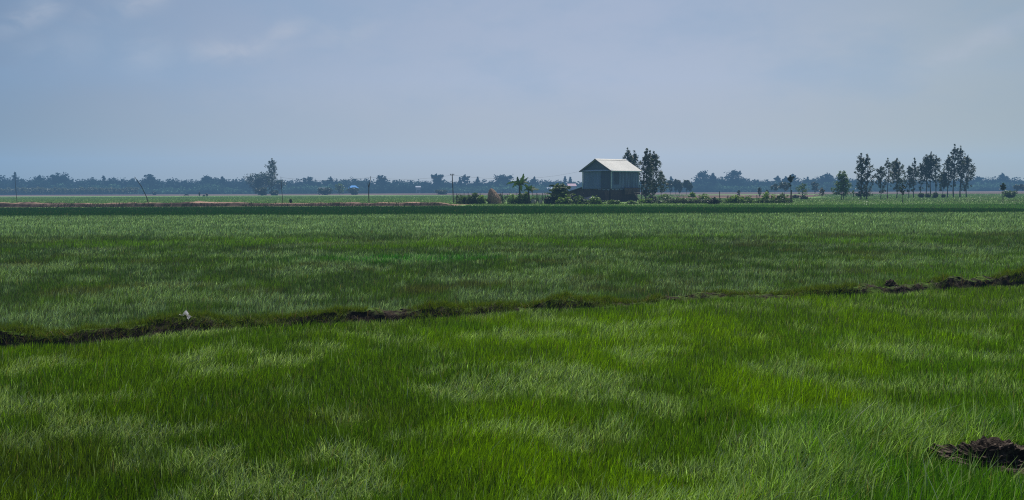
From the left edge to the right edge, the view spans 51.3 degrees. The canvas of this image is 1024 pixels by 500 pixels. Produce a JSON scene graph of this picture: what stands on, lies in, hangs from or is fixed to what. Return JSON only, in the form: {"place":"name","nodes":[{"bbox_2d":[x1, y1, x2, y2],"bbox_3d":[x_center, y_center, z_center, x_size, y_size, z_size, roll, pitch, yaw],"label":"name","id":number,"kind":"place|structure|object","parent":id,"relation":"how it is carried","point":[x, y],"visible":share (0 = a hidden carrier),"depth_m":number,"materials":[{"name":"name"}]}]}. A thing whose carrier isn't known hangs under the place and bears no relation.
{"place":"outdoors","nodes":[
{"label":"outdoors","id":0,"kind":"place"},
{"bbox_2d":[0,201,457,206],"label":"earth bank","id":1,"kind":"structure","parent":0,"point":[133,204],"depth_m":116.56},
{"bbox_2d":[31,201,459,206],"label":"bank weeds","id":2,"kind":"object","parent":1,"relation":"on","point":[225,205],"visible":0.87,"depth_m":116.47,"materials":[{"name":"green plant"}]},
{"bbox_2d":[0,309,1023,499],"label":"rice grass","id":3,"kind":"structure","parent":0,"point":[804,445],"depth_m":7.78,"materials":[{"name":"green plant"}]},
{"bbox_2d":[0,244,1023,331],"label":"rice grass","id":4,"kind":"structure","parent":0,"point":[402,288],"depth_m":20.92,"materials":[{"name":"green plant"}]},
{"bbox_2d":[0,203,1023,251],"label":"rice grass","id":5,"kind":"structure","parent":0,"point":[746,213],"depth_m":48.11,"materials":[{"name":"green plant"}]},
{"bbox_2d":[0,204,1023,499],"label":"rice field","id":6,"kind":"structure","parent":0,"point":[486,294],"depth_m":19.70,"materials":[{"name":"green plant"}]},
{"bbox_2d":[0,264,1023,349],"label":"field bund","id":7,"kind":"structure","parent":6,"relation":"on","point":[391,315],"depth_m":13.74,"materials":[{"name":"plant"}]},
{"bbox_2d":[884,279,898,286],"bbox_3d":[6.277,0.561,17.596,0.239,0.176,0.222,0,3,0],"label":"soil clod","id":8,"kind":"object","parent":7,"relation":"on","point":[890,283],"visible":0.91,"depth_m":17.54,"materials":[{"name":"brown soil"}]},
{"bbox_2d":[927,435,1023,479],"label":"soil mound","id":9,"kind":"object","parent":6,"relation":"on","point":[1003,451],"visible":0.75,"depth_m":6.17,"materials":[{"name":"brown soil"}]},
{"bbox_2d":[923,441,1023,476],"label":"mound straw","id":10,"kind":"object","parent":9,"relation":"on","point":[982,461],"visible":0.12,"depth_m":6.09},
{"bbox_2d":[0,191,1023,207],"bbox_3d":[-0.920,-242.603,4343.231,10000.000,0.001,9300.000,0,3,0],"label":"ground","id":11,"kind":"structure","parent":0,"point":[915,192],"depth_m":456.38,"materials":[{"name":"green plant"}]},
{"bbox_2d":[11,172,19,187],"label":"tree","id":12,"kind":"object","parent":11,"relation":"on","point":[15,179],"visible":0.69,"depth_m":620.16,"materials":[{"name":"green plant"}]},
{"bbox_2d":[34,175,45,186],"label":"tree","id":13,"kind":"object","parent":11,"relation":"on","point":[38,178],"visible":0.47,"depth_m":634.46,"materials":[{"name":"green plant"}]},
{"bbox_2d":[46,172,70,186],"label":"tree","id":14,"kind":"object","parent":11,"relation":"on","point":[56,178],"visible":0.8,"depth_m":625.57,"materials":[{"name":"green plant"}]},
{"bbox_2d":[127,187,134,194],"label":"tree","id":15,"kind":"object","parent":11,"relation":"on","point":[130,189],"visible":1,"depth_m":532.18,"materials":[{"name":"green plant"}]},
{"bbox_2d":[141,174,155,185],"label":"tree","id":16,"kind":"object","parent":11,"relation":"on","point":[149,179],"visible":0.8,"depth_m":627.43,"materials":[{"name":"green plant"}]},
{"bbox_2d":[199,174,212,185],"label":"tree","id":17,"kind":"object","parent":11,"relation":"on","point":[205,178],"visible":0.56,"depth_m":635.30,"materials":[{"name":"green plant"}]},
{"bbox_2d":[218,176,226,186],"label":"tree","id":18,"kind":"object","parent":11,"relation":"on","point":[222,179],"visible":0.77,"depth_m":622.27,"materials":[{"name":"green plant"}]},
{"bbox_2d":[243,171,272,191],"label":"tree","id":19,"kind":"object","parent":11,"relation":"on","point":[258,182],"visible":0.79,"depth_m":441.10,"materials":[{"name":"green plant"}]},
{"bbox_2d":[254,187,267,195],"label":"shrub","id":20,"kind":"object","parent":11,"relation":"on","point":[262,191],"visible":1,"depth_m":389.88,"materials":[{"name":"green plant"}]},
{"bbox_2d":[264,158,277,195],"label":"tree","id":21,"kind":"object","parent":11,"relation":"on","point":[272,172],"visible":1,"depth_m":386.76,"materials":[{"name":"green plant"}]},
{"bbox_2d":[272,178,286,190],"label":"tree","id":22,"kind":"object","parent":11,"relation":"on","point":[278,184],"visible":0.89,"depth_m":463.27,"materials":[{"name":"green plant"}]},
{"bbox_2d":[302,176,314,185],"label":"tree","id":23,"kind":"object","parent":11,"relation":"on","point":[308,178],"visible":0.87,"depth_m":628.98,"materials":[{"name":"green plant"}]},
{"bbox_2d":[317,187,332,194],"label":"shrub","id":24,"kind":"object","parent":11,"relation":"on","point":[325,191],"visible":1,"depth_m":415.68,"materials":[{"name":"green plant"}]},
{"bbox_2d":[335,183,344,193],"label":"tree","id":25,"kind":"object","parent":11,"relation":"on","point":[339,187],"visible":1,"depth_m":437.68,"materials":[{"name":"green plant"}]},
{"bbox_2d":[346,187,358,194],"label":"shrub","id":26,"kind":"object","parent":11,"relation":"on","point":[353,190],"visible":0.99,"depth_m":431.42,"materials":[{"name":"green plant"}]},
{"bbox_2d":[374,175,387,186],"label":"tree","id":27,"kind":"object","parent":11,"relation":"on","point":[381,180],"visible":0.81,"depth_m":622.77,"materials":[{"name":"green plant"}]},
{"bbox_2d":[431,173,443,184],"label":"tree","id":28,"kind":"object","parent":11,"relation":"on","point":[438,179],"visible":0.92,"depth_m":629.48,"materials":[{"name":"green plant"}]},
{"bbox_2d":[434,190,447,194],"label":"shrub","id":29,"kind":"object","parent":11,"relation":"on","point":[440,192],"visible":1,"depth_m":424.22,"materials":[{"name":"green plant"}]},
{"bbox_2d":[461,174,469,182],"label":"tree","id":30,"kind":"object","parent":11,"relation":"on","point":[463,178],"visible":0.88,"depth_m":636.99,"materials":[{"name":"green plant"}]},
{"bbox_2d":[493,174,513,185],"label":"tree","id":31,"kind":"object","parent":11,"relation":"on","point":[505,178],"visible":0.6,"depth_m":636.95,"materials":[{"name":"green plant"}]},
{"bbox_2d":[0,175,1023,194],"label":"distant wood","id":32,"kind":"object","parent":11,"relation":"on","point":[177,186],"visible":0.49,"depth_m":610.17,"materials":[{"name":"green plant"}]},
{"bbox_2d":[531,176,538,185],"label":"tree","id":33,"kind":"object","parent":11,"relation":"on","point":[533,180],"visible":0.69,"depth_m":625.18,"materials":[{"name":"green plant"}]},
{"bbox_2d":[566,184,576,190],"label":"farm house","id":34,"kind":"structure","parent":11,"relation":"on","point":[573,186],"depth_m":593.72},
{"bbox_2d":[695,170,710,183],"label":"tree","id":35,"kind":"object","parent":11,"relation":"on","point":[700,174],"visible":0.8,"depth_m":631.93,"materials":[{"name":"green plant"}]},
{"bbox_2d":[709,173,716,185],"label":"tree","id":36,"kind":"object","parent":11,"relation":"on","point":[712,177],"visible":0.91,"depth_m":619.91,"materials":[{"name":"green plant"}]},
{"bbox_2d":[724,169,741,183],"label":"tree","id":37,"kind":"object","parent":11,"relation":"on","point":[734,175],"visible":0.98,"depth_m":625.89,"materials":[{"name":"green plant"}]},
{"bbox_2d":[811,181,818,193],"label":"tree","id":38,"kind":"object","parent":11,"relation":"on","point":[815,186],"visible":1,"depth_m":334.99,"materials":[{"name":"green plant"}]},
{"bbox_2d":[818,172,832,184],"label":"tree","id":39,"kind":"object","parent":11,"relation":"on","point":[827,176],"visible":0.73,"depth_m":622.36,"materials":[{"name":"green plant"}]},
{"bbox_2d":[996,173,1008,182],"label":"tree","id":40,"kind":"object","parent":11,"relation":"on","point":[1002,176],"visible":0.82,"depth_m":628.63,"materials":[{"name":"green plant"}]},
{"bbox_2d":[0,193,1023,207],"bbox_3d":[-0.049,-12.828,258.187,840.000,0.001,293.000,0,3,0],"label":"field","id":41,"kind":"structure","parent":0,"point":[458,195],"depth_m":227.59,"materials":[{"name":"green plant"}]},
{"bbox_2d":[269,189,278,195],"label":"shrub","id":42,"kind":"object","parent":41,"relation":"on","point":[274,192],"visible":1,"depth_m":385.69,"materials":[{"name":"green plant"}]},
{"bbox_2d":[454,194,480,203],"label":"brushwood fence","id":43,"kind":"object","parent":41,"relation":"on","point":[456,197],"visible":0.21,"depth_m":130.27,"materials":[{"name":"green plant"}]},
{"bbox_2d":[476,195,489,203],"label":"shrub","id":44,"kind":"object","parent":41,"relation":"on","point":[480,200],"visible":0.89,"depth_m":126.69,"materials":[{"name":"green plant"}]},
{"bbox_2d":[488,188,501,203],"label":"haystack","id":45,"kind":"object","parent":41,"relation":"on","point":[494,197],"visible":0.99,"depth_m":126.17,"materials":[{"name":"plant"}]},
{"bbox_2d":[501,194,511,203],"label":"brushwood fence","id":46,"kind":"object","parent":41,"relation":"on","point":[502,201],"visible":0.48,"depth_m":131.18,"materials":[{"name":"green plant"}]},
{"bbox_2d":[507,193,518,203],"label":"shrub","id":47,"kind":"object","parent":41,"relation":"on","point":[512,201],"visible":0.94,"depth_m":125.67,"materials":[{"name":"green plant"}]},
{"bbox_2d":[506,174,528,196],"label":"banana plant","id":48,"kind":"object","parent":41,"relation":"on","point":[521,182],"visible":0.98,"depth_m":125.76,"materials":[{"name":"green plant"}]},
{"bbox_2d":[515,191,533,203],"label":"shrub","id":49,"kind":"object","parent":41,"relation":"on","point":[523,198],"visible":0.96,"depth_m":125.51,"materials":[{"name":"green plant"}]},
{"bbox_2d":[522,184,538,203],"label":"banana plant","id":50,"kind":"object","parent":41,"relation":"on","point":[529,188],"visible":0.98,"depth_m":125.38,"materials":[{"name":"green plant"}]},
{"bbox_2d":[531,193,546,203],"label":"brushwood fence","id":51,"kind":"object","parent":41,"relation":"on","point":[536,198],"visible":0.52,"depth_m":132.46,"materials":[{"name":"wood"}]},
{"bbox_2d":[546,196,556,203],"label":"shrub","id":52,"kind":"object","parent":41,"relation":"on","point":[549,199],"visible":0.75,"depth_m":124.59,"materials":[{"name":"green plant"}]},
{"bbox_2d":[546,183,575,203],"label":"tree","id":53,"kind":"object","parent":41,"relation":"on","point":[557,190],"visible":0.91,"depth_m":123.82,"materials":[{"name":"green plant"}]},
{"bbox_2d":[555,194,572,204],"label":"shrub","id":54,"kind":"object","parent":41,"relation":"on","point":[567,200],"visible":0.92,"depth_m":122.00,"materials":[{"name":"green plant"}]},
{"bbox_2d":[571,195,586,204],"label":"shrub","id":55,"kind":"object","parent":41,"relation":"on","point":[579,200],"visible":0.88,"depth_m":121.47,"materials":[{"name":"green plant"}]},
{"bbox_2d":[587,195,607,204],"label":"shrub","id":56,"kind":"object","parent":41,"relation":"on","point":[594,200],"visible":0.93,"depth_m":120.81,"materials":[{"name":"green plant"}]},
{"bbox_2d":[569,159,645,201],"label":"stilt house","id":57,"kind":"structure","parent":41,"relation":"on","point":[603,180],"depth_m":147.70,"materials":[{"name":"metal"}]},
{"bbox_2d":[605,190,608,201],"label":"plank door","id":58,"kind":"structure","parent":57,"relation":"in","point":[606,192],"depth_m":146.11,"materials":[{"name":"grey wood"}]},
{"bbox_2d":[606,199,620,204],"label":"shrub","id":59,"kind":"object","parent":41,"relation":"on","point":[612,202],"visible":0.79,"depth_m":121.31,"materials":[{"name":"green plant"}]},
{"bbox_2d":[622,147,635,164],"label":"tree","id":60,"kind":"object","parent":41,"relation":"on","point":[628,155],"visible":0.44,"depth_m":175.19,"materials":[{"name":"green plant"}]},
{"bbox_2d":[627,200,639,203],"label":"shrub","id":61,"kind":"object","parent":41,"relation":"on","point":[632,202],"visible":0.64,"depth_m":122.02,"materials":[{"name":"green plant"}]},
{"bbox_2d":[631,150,640,189],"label":"tree","id":62,"kind":"object","parent":41,"relation":"on","point":[634,156],"visible":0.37,"depth_m":177.26,"materials":[{"name":"green plant"}]},
{"bbox_2d":[638,148,654,196],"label":"tree","id":63,"kind":"object","parent":41,"relation":"on","point":[645,159],"visible":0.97,"depth_m":151.23,"materials":[{"name":"green plant"}]},
{"bbox_2d":[646,193,657,200],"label":"shrub","id":64,"kind":"object","parent":41,"relation":"on","point":[650,196],"visible":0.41,"depth_m":147.95,"materials":[{"name":"green plant"}]},
{"bbox_2d":[645,151,662,196],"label":"tree","id":65,"kind":"object","parent":41,"relation":"on","point":[655,169],"visible":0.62,"depth_m":158.01,"materials":[{"name":"green plant"}]},
{"bbox_2d":[658,173,668,192],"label":"tree","id":66,"kind":"object","parent":41,"relation":"on","point":[661,188],"visible":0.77,"depth_m":178.20,"materials":[{"name":"green plant"}]},
{"bbox_2d":[654,194,674,200],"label":"shrub","id":67,"kind":"object","parent":41,"relation":"on","point":[664,196],"visible":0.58,"depth_m":161.44,"materials":[{"name":"green plant"}]},
{"bbox_2d":[667,180,673,194],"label":"tree","id":68,"kind":"object","parent":41,"relation":"on","point":[670,182],"visible":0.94,"depth_m":335.58,"materials":[{"name":"green plant"}]},
{"bbox_2d":[672,179,678,194],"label":"tree","id":69,"kind":"object","parent":41,"relation":"on","point":[674,186],"visible":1,"depth_m":334.47,"materials":[{"name":"green plant"}]},
{"bbox_2d":[642,197,711,203],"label":"hedge","id":70,"kind":"object","parent":41,"relation":"on","point":[689,200],"visible":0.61,"depth_m":125.17,"materials":[{"name":"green plant"}]},
{"bbox_2d":[676,180,683,194],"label":"tree","id":71,"kind":"object","parent":41,"relation":"on","point":[680,186],"visible":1,"depth_m":333.44,"materials":[{"name":"green plant"}]},
{"bbox_2d":[682,180,690,194],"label":"tree","id":72,"kind":"object","parent":41,"relation":"on","point":[685,183],"visible":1,"depth_m":331.92,"materials":[{"name":"green plant"}]},
{"bbox_2d":[687,182,692,190],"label":"tree","id":73,"kind":"object","parent":41,"relation":"on","point":[690,186],"visible":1,"depth_m":331.10,"materials":[{"name":"green plant"}]},
{"bbox_2d":[695,193,710,200],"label":"shrub","id":74,"kind":"object","parent":41,"relation":"on","point":[704,196],"visible":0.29,"depth_m":128.94,"materials":[{"name":"green plant"}]},
{"bbox_2d":[707,197,719,203],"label":"shrub","id":75,"kind":"object","parent":41,"relation":"on","point":[714,200],"visible":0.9,"depth_m":119.53,"materials":[{"name":"green plant"}]},
{"bbox_2d":[726,195,750,202],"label":"shrub","id":76,"kind":"object","parent":41,"relation":"on","point":[732,199],"visible":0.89,"depth_m":125.24,"materials":[{"name":"green plant"}]},
{"bbox_2d":[717,196,793,202],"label":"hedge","id":77,"kind":"object","parent":41,"relation":"on","point":[769,200],"visible":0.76,"depth_m":125.62,"materials":[{"name":"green plant"}]},
{"bbox_2d":[761,192,776,202],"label":"shrub","id":78,"kind":"object","parent":41,"relation":"on","point":[765,196],"visible":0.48,"depth_m":126.70,"materials":[{"name":"green plant"}]},
{"bbox_2d":[770,184,778,190],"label":"tree","id":79,"kind":"object","parent":41,"relation":"on","point":[775,187],"visible":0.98,"depth_m":312.92,"materials":[{"name":"green plant"}]},
{"bbox_2d":[774,192,792,201],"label":"shrub","id":80,"kind":"object","parent":41,"relation":"on","point":[782,196],"visible":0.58,"depth_m":126.40,"materials":[{"name":"green plant"}]},
{"bbox_2d":[787,175,794,198],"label":"tree","id":81,"kind":"object","parent":41,"relation":"on","point":[790,179],"visible":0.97,"depth_m":136.04,"materials":[{"name":"green plant"}]},
{"bbox_2d":[795,183,807,195],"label":"tree","id":82,"kind":"object","parent":41,"relation":"on","point":[803,188],"visible":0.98,"depth_m":188.34,"materials":[{"name":"green plant"}]},
{"bbox_2d":[830,171,856,199],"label":"tree","id":83,"kind":"object","parent":41,"relation":"on","point":[842,184],"visible":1,"depth_m":163.07,"materials":[{"name":"green plant"}]},
{"bbox_2d":[853,153,870,198],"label":"tree","id":84,"kind":"object","parent":41,"relation":"on","point":[860,170],"visible":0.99,"depth_m":165.84,"materials":[{"name":"green plant"}]},
{"bbox_2d":[856,154,875,198],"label":"tree","id":85,"kind":"object","parent":41,"relation":"on","point":[867,163],"visible":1,"depth_m":165.60,"materials":[{"name":"green plant"}]},
{"bbox_2d":[874,166,886,197],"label":"tree","id":86,"kind":"object","parent":41,"relation":"on","point":[880,173],"visible":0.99,"depth_m":177.67,"materials":[{"name":"green plant"}]},
{"bbox_2d":[888,158,905,197],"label":"tree","id":87,"kind":"object","parent":41,"relation":"on","point":[896,174],"visible":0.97,"depth_m":181.21,"materials":[{"name":"green plant"}]},
{"bbox_2d":[899,183,905,202],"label":"tree","id":88,"kind":"object","parent":41,"relation":"on","point":[901,187],"visible":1,"depth_m":124.70,"materials":[{"name":"green plant"}]},
{"bbox_2d":[902,165,917,196],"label":"tree","id":89,"kind":"object","parent":41,"relation":"on","point":[909,170],"visible":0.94,"depth_m":190.65,"materials":[{"name":"green plant"}]},
{"bbox_2d":[908,158,919,196],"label":"tree","id":90,"kind":"object","parent":41,"relation":"on","point":[916,174],"visible":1,"depth_m":190.38,"materials":[{"name":"green plant"}]},
{"bbox_2d":[915,165,927,192],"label":"tree","id":91,"kind":"object","parent":41,"relation":"on","point":[919,176],"visible":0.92,"depth_m":195.18,"materials":[{"name":"green plant"}]},
{"bbox_2d":[920,154,933,196],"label":"tree","id":92,"kind":"object","parent":41,"relation":"on","point":[924,166],"visible":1,"depth_m":194.65,"materials":[{"name":"green plant"}]},
{"bbox_2d":[923,151,936,196],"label":"tree","id":93,"kind":"object","parent":41,"relation":"on","point":[929,157],"visible":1,"depth_m":194.25,"materials":[{"name":"green plant"}]},
{"bbox_2d":[927,155,945,192],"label":"tree","id":94,"kind":"object","parent":41,"relation":"on","point":[936,166],"visible":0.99,"depth_m":193.92,"materials":[{"name":"green plant"}]},
{"bbox_2d":[936,172,947,193],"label":"tree","id":95,"kind":"object","parent":41,"relation":"on","point":[942,183],"visible":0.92,"depth_m":199.12,"materials":[{"name":"green plant"}]},
{"bbox_2d":[941,155,954,196],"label":"tree","id":96,"kind":"object","parent":41,"relation":"on","point":[947,163],"visible":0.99,"depth_m":198.62,"materials":[{"name":"green plant"}]},
{"bbox_2d":[946,144,960,196],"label":"tree","id":97,"kind":"object","parent":41,"relation":"on","point":[952,153],"visible":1,"depth_m":198.13,"materials":[{"name":"green plant"}]},
{"bbox_2d":[955,145,966,196],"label":"tree","id":98,"kind":"object","parent":41,"relation":"on","point":[960,151],"visible":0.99,"depth_m":197.57,"materials":[{"name":"green plant"}]},
{"bbox_2d":[958,155,975,196],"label":"tree","id":99,"kind":"object","parent":41,"relation":"on","point":[968,172],"visible":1,"depth_m":197.08,"materials":[{"name":"green plant"}]},
{"bbox_2d":[999,183,1005,201],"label":"tree","id":100,"kind":"object","parent":41,"relation":"on","point":[1003,186],"visible":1,"depth_m":125.99,"materials":[{"name":"green plant"}]},
{"bbox_2d":[1001,190,1017,197],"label":"shrub","id":101,"kind":"object","parent":41,"relation":"on","point":[1010,194],"visible":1,"depth_m":178.45,"materials":[{"name":"green plant"}]},
{"bbox_2d":[0,0,1023,183],"label":"sky","id":102,"kind":"structure","parent":0,"point":[404,90],"materials":[{"name":"blue"}]},
{"bbox_2d":[417,284,1023,323],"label":"rice grass","id":103,"kind":"structure","parent":0,"point":[833,307],"depth_m":14.80,"materials":[{"name":"green plant"}]},
{"bbox_2d":[671,195,823,197],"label":"ploughed field","id":104,"kind":"structure","parent":0,"point":[752,196],"depth_m":250.24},
{"bbox_2d":[777,181,789,193],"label":"tree","id":105,"kind":"object","parent":104,"relation":"on","point":[782,185],"visible":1,"depth_m":284.47,"materials":[{"name":"green plant"}]},
{"label":"sandy path","id":106,"kind":"structure","parent":0,"visible":0},
{"bbox_2d":[883,158,894,198],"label":"tree","id":107,"kind":"object","parent":106,"relation":"on","point":[887,166],"visible":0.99,"depth_m":177.36,"materials":[{"name":"green plant"}]},
{"label":"sandy track","id":108,"kind":"structure","parent":0,"visible":0},
{"bbox_2d":[457,195,472,203],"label":"shrub","id":109,"kind":"object","parent":108,"relation":"on","point":[463,199],"visible":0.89,"depth_m":127.26,"materials":[{"name":"green plant"}]},
{"bbox_2d":[465,192,477,203],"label":"shrub","id":110,"kind":"object","parent":108,"relation":"on","point":[474,196],"visible":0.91,"depth_m":127.00,"materials":[{"name":"green plant"}]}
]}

